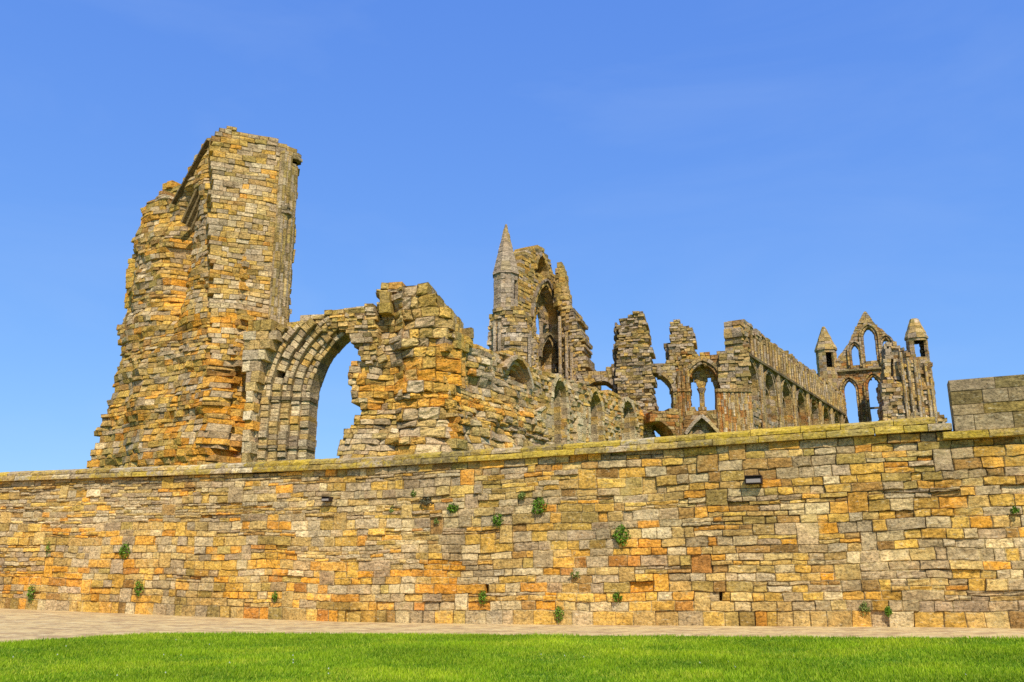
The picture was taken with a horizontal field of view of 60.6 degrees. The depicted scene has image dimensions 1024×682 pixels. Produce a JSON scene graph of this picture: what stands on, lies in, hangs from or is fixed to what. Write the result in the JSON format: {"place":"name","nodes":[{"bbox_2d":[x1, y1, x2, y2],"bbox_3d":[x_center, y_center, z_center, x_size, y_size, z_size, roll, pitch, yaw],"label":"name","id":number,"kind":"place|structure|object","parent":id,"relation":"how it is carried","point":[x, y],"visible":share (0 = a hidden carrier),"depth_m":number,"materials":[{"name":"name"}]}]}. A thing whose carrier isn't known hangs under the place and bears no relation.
{"place":"outdoors","nodes":[
{"label":"outdoors","id":0,"kind":"place"},
{"bbox_2d":[0,629,1023,681],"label":"grass","id":1,"kind":"structure","parent":0,"point":[482,663],"depth_m":13.12,"materials":[{"name":"green plant"}]},
{"bbox_2d":[0,608,1023,641],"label":"path","id":2,"kind":"structure","parent":0,"point":[20,624],"depth_m":20.65,"materials":[{"name":"beige gravel"}]},
{"bbox_2d":[0,0,1023,471],"label":"sky","id":3,"kind":"structure","parent":0,"point":[791,169],"materials":[{"name":"blue"}]},
{"bbox_3d":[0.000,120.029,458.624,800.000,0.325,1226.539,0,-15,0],"label":"abbey ground","id":4,"kind":"structure","parent":0,"visible":0},
{"bbox_2d":[87,126,302,468],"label":"ruined tower","id":5,"kind":"structure","parent":4,"relation":"on","point":[209,270],"depth_m":40.06,"materials":[{"name":"stone"}]},
{"bbox_2d":[241,303,387,462],"bbox_3d":[-8.890,3.654,37.942,7.165,10.714,2.704,-3,-15,12],"label":"ruined archway","id":6,"kind":"object","parent":4,"relation":"on","point":[285,368],"visible":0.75,"depth_m":38.20,"materials":[{"name":"stone"}]},
{"bbox_2d":[337,282,468,457],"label":"ruined pier","id":7,"kind":"structure","parent":4,"relation":"on","point":[399,408],"depth_m":37.48,"materials":[{"name":"stone"}]},
{"bbox_2d":[415,327,554,450],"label":"rubble wall","id":8,"kind":"structure","parent":4,"relation":"on","point":[500,414],"depth_m":39.34,"materials":[{"name":"stone"}]},
{"bbox_2d":[487,224,600,390],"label":"transept gable","id":9,"kind":"structure","parent":4,"relation":"on","point":[529,286],"depth_m":67.56,"materials":[{"name":"beige stone"}]},
{"bbox_2d":[577,364,613,388],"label":"flying arch","id":10,"kind":"structure","parent":9,"relation":"attached to","point":[600,378],"depth_m":65.94,"materials":[{"name":"beige stone"}]},
{"bbox_2d":[472,344,644,443],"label":"aisle wall","id":11,"kind":"structure","parent":4,"relation":"on","point":[573,411],"depth_m":53.59,"materials":[{"name":"stone"}]},
{"bbox_2d":[643,408,679,436],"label":"broken arch","id":12,"kind":"structure","parent":11,"relation":"attached to","point":[665,422],"depth_m":62.49,"materials":[{"name":"brown stone"}]},
{"bbox_2d":[611,311,658,437],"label":"crossing pier","id":13,"kind":"structure","parent":4,"relation":"on","point":[633,355],"depth_m":64.93,"materials":[{"name":"beige stone"}]},
{"bbox_2d":[652,356,676,408],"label":"broken arch","id":14,"kind":"structure","parent":13,"relation":"attached to","point":[665,373],"depth_m":65.72,"materials":[{"name":"beige stone"}]},
{"bbox_2d":[663,319,698,434],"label":"stepped pier","id":15,"kind":"structure","parent":4,"relation":"on","point":[682,346],"depth_m":68.17,"materials":[{"name":"beige stone"}]},
{"bbox_2d":[683,351,719,434],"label":"arcade arch","id":16,"kind":"structure","parent":4,"relation":"on","point":[702,419],"depth_m":67.46,"materials":[{"name":"beige stone"}]},
{"bbox_2d":[714,350,753,431],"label":"clustered pier","id":17,"kind":"structure","parent":4,"relation":"on","point":[734,402],"depth_m":66.01,"materials":[{"name":"beige stone"}]},
{"bbox_2d":[724,319,848,428],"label":"choir wall","id":18,"kind":"structure","parent":4,"relation":"on","point":[789,390],"depth_m":85.96,"materials":[{"name":"beige stone"}]},
{"bbox_2d":[814,311,946,423],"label":"gable","id":19,"kind":"structure","parent":4,"relation":"on","point":[905,388],"depth_m":109.78,"materials":[{"name":"beige stone"}]},
{"bbox_3d":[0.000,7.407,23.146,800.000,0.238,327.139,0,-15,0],"label":"ground","id":20,"kind":"structure","parent":0,"visible":0},
{"bbox_2d":[0,374,1023,628],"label":"boundary wall","id":21,"kind":"structure","parent":20,"relation":"on","point":[912,522],"depth_m":22.58,"materials":[{"name":"stone"}]},
{"bbox_2d":[27,582,34,602],"bbox_3d":[-15.947,8.354,29.051,0.346,0.693,0.231,0,-15,0],"label":"wall plant","id":22,"kind":"object","parent":21,"relation":"attached to","point":[29,595],"depth_m":29.01,"materials":[{"name":"green plant"}]},
{"bbox_2d":[119,541,129,559],"bbox_3d":[-12.390,6.689,27.971,0.440,0.581,0.264,-9,-17,32],"label":"wall plant","id":23,"kind":"object","parent":21,"relation":"attached to","point":[122,550],"depth_m":27.95,"materials":[{"name":"green plant"}]},
{"bbox_2d":[134,580,143,596],"bbox_3d":[-11.692,7.737,27.413,0.366,0.558,0.234,-14,-20,43],"label":"wall plant","id":24,"kind":"object","parent":21,"relation":"attached to","point":[137,592],"depth_m":27.39,"materials":[{"name":"green plant"}]},
{"bbox_2d":[271,591,277,601],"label":"wall plant","id":25,"kind":"object","parent":21,"relation":"attached to","point":[274,597],"depth_m":25.46,"materials":[{"name":"green plant"}]},
{"bbox_2d":[321,496,332,501],"bbox_3d":[-5.390,4.614,25.534,0.270,0.136,0.300,-6,-16,21],"label":"wall light","id":26,"kind":"object","parent":21,"relation":"attached to","point":[327,499],"visible":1,"depth_m":25.45,"materials":[{"name":"grey metal"}]},
{"bbox_2d":[419,496,432,505],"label":"wall plant","id":27,"kind":"object","parent":21,"relation":"attached to","point":[424,501],"depth_m":24.33,"materials":[{"name":"green plant"}]},
{"bbox_2d":[447,503,458,512],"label":"wall plant","id":28,"kind":"object","parent":21,"relation":"attached to","point":[449,508],"depth_m":23.96,"materials":[{"name":"green plant"}]},
{"bbox_2d":[478,590,487,605],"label":"wall plant","id":29,"kind":"object","parent":21,"relation":"attached to","point":[482,598],"depth_m":23.05,"materials":[{"name":"green plant"}]},
{"bbox_2d":[491,512,503,526],"bbox_3d":[-0.384,4.788,23.412,0.348,0.418,0.244,0,-15,0],"label":"wall plant","id":30,"kind":"object","parent":21,"relation":"attached to","point":[496,518],"depth_m":23.38,"materials":[{"name":"green plant"}]},
{"bbox_2d":[518,491,525,499],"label":"wall plant","id":31,"kind":"object","parent":21,"relation":"attached to","point":[521,496],"depth_m":23.31,"materials":[{"name":"green plant"}]},
{"bbox_2d":[530,498,547,514],"bbox_3d":[0.697,4.345,23.052,0.503,0.513,0.272,-6,-16,21],"label":"wall plant","id":32,"kind":"object","parent":21,"relation":"attached to","point":[537,502],"depth_m":23.02,"materials":[{"name":"green plant"}]},
{"bbox_2d":[553,605,563,622],"bbox_3d":[1.185,6.922,22.201,0.289,0.444,0.193,0,-15,0],"label":"wall plant","id":33,"kind":"object","parent":21,"relation":"attached to","point":[559,610],"depth_m":22.18,"materials":[{"name":"green plant"}]},
{"bbox_2d":[570,570,580,577],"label":"wall plant","id":34,"kind":"object","parent":21,"relation":"attached to","point":[576,574],"depth_m":22.25,"materials":[{"name":"green plant"}]},
{"bbox_2d":[612,591,622,602],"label":"wall plant","id":35,"kind":"object","parent":21,"relation":"attached to","point":[618,596],"depth_m":21.73,"materials":[{"name":"green plant"}]},
{"bbox_2d":[612,524,630,545],"bbox_3d":[2.763,4.897,22.047,0.484,0.613,0.300,0,-15,0],"label":"wall plant","id":36,"kind":"object","parent":21,"relation":"attached to","point":[622,528],"depth_m":22.01,"materials":[{"name":"green plant"}]},
{"bbox_2d":[744,475,762,484],"bbox_3d":[5.827,3.352,21.124,0.400,0.202,0.300,-6,-16,21],"label":"wall light","id":37,"kind":"object","parent":21,"relation":"attached to","point":[753,479],"visible":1,"depth_m":21.03,"materials":[{"name":"grey metal"}]},
{"bbox_2d":[859,601,869,615],"bbox_3d":[7.894,5.982,19.619,0.226,0.341,0.177,0,-15,0],"label":"wall plant","id":38,"kind":"object","parent":21,"relation":"attached to","point":[867,610],"depth_m":19.59,"materials":[{"name":"green plant"}]},
{"bbox_2d":[884,606,891,616],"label":"wall plant","id":39,"kind":"object","parent":21,"relation":"attached to","point":[888,611],"depth_m":19.42,"materials":[{"name":"green plant"}]},
{"bbox_2d":[1010,505,1019,513],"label":"wall plant","id":40,"kind":"object","parent":21,"relation":"attached to","point":[1014,509],"depth_m":18.95,"materials":[{"name":"green plant"}]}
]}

